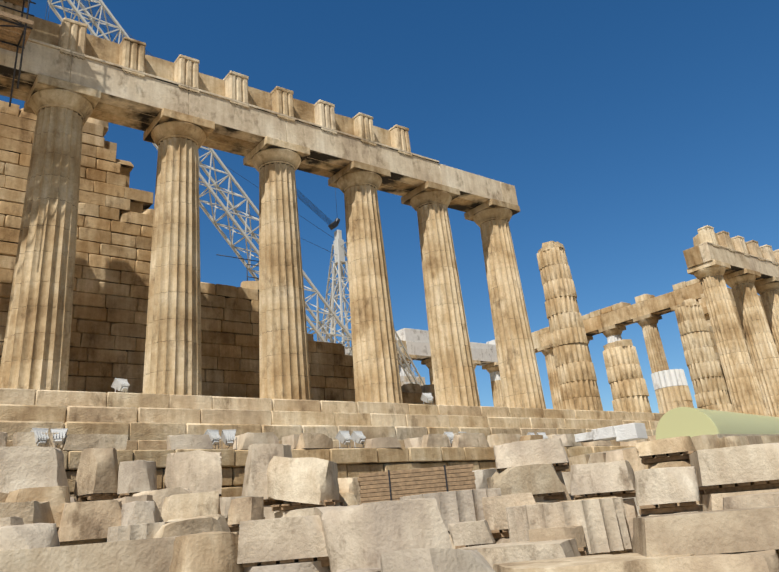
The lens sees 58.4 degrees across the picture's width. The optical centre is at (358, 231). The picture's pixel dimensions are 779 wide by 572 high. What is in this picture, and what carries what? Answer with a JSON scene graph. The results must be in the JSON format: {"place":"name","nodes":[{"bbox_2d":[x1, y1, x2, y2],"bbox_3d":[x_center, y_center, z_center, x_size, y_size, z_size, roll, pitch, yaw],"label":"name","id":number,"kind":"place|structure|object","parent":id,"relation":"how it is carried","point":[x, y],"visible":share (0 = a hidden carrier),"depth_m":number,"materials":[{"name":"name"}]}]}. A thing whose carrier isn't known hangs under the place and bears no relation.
{"place":"outdoors","nodes":[
{"label":"outdoors","id":0,"kind":"place"},
{"bbox_2d":[0,0,33,53],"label":"scaffold boards","id":1,"kind":"object","parent":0,"point":[12,35],"visible":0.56,"depth_m":22.12,"materials":[{"name":"brown wood"}]},
{"bbox_2d":[0,0,424,385],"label":"crane","id":2,"kind":"object","parent":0,"point":[340,252],"depth_m":45.27,"materials":[{"name":"white metal"}]},
{"bbox_2d":[0,0,778,412],"label":"sky","id":3,"kind":"structure","parent":0,"point":[621,130],"materials":[{"name":"blue"}]},
{"bbox_2d":[60,488,775,545],"bbox_3d":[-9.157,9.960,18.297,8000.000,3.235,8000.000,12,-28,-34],"label":"ground","id":4,"kind":"structure","parent":0,"point":[79,542],"depth_m":11.68,"materials":[{"name":"beige stone"}]},
{"bbox_2d":[0,0,778,499],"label":"temple","id":5,"kind":"structure","parent":4,"relation":"on","point":[102,286],"depth_m":27.47,"materials":[{"name":"stone"}]},
{"bbox_2d":[0,431,778,571],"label":"rubble","id":6,"kind":"object","parent":4,"relation":"on","point":[179,522],"visible":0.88,"depth_m":10.32,"materials":[{"name":"stone"}]},
{"bbox_2d":[31,378,547,449],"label":"floodlights","id":7,"kind":"object","parent":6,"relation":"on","point":[228,436],"visible":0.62,"depth_m":19.62,"materials":[{"name":"white metal"}]},
{"bbox_2d":[41,391,430,448],"bbox_3d":[-1.482,6.167,23.377,19.060,2.618,4.320,12,-28,-34],"label":"floodlight glass","id":8,"kind":"object","parent":7,"relation":"attached to","point":[229,445],"visible":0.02,"depth_m":21.21,"materials":[{"name":"grey"}]},
{"bbox_2d":[357,464,475,504],"bbox_3d":[1.185,5.676,14.265,2.511,1.499,1.085,-5,-23,0],"label":"lumber","id":9,"kind":"object","parent":4,"relation":"on","point":[374,486],"visible":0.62,"depth_m":14.20,"materials":[{"name":"brown wood"}]},
{"bbox_2d":[388,465,447,500],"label":"straps","id":10,"kind":"object","parent":9,"relation":"on","point":[390,483],"visible":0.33,"depth_m":14.18,"materials":[{"name":"grey metal"}]},
{"bbox_2d":[57,451,778,566],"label":"pallets","id":11,"kind":"object","parent":4,"relation":"on","point":[654,509],"visible":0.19,"depth_m":11.77,"materials":[{"name":"brown wood"}]},
{"bbox_2d":[568,435,778,492],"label":"stone blocks","id":12,"kind":"structure","parent":4,"relation":"on","point":[700,442],"depth_m":23.40,"materials":[{"name":"stone"}]},
{"bbox_2d":[589,434,778,454],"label":"terrace","id":13,"kind":"structure","parent":4,"relation":"on","point":[722,435],"depth_m":23.77,"materials":[{"name":"beige stone"}]},
{"bbox_2d":[574,423,647,441],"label":"white stone blocks","id":14,"kind":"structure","parent":13,"relation":"on","point":[628,432],"depth_m":17.84,"materials":[{"name":"white stone"}]},
{"bbox_2d":[656,407,778,439],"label":"poly tunnel","id":15,"kind":"structure","parent":13,"relation":"on","point":[682,421],"depth_m":25.40,"materials":[{"name":"green"}]}
]}

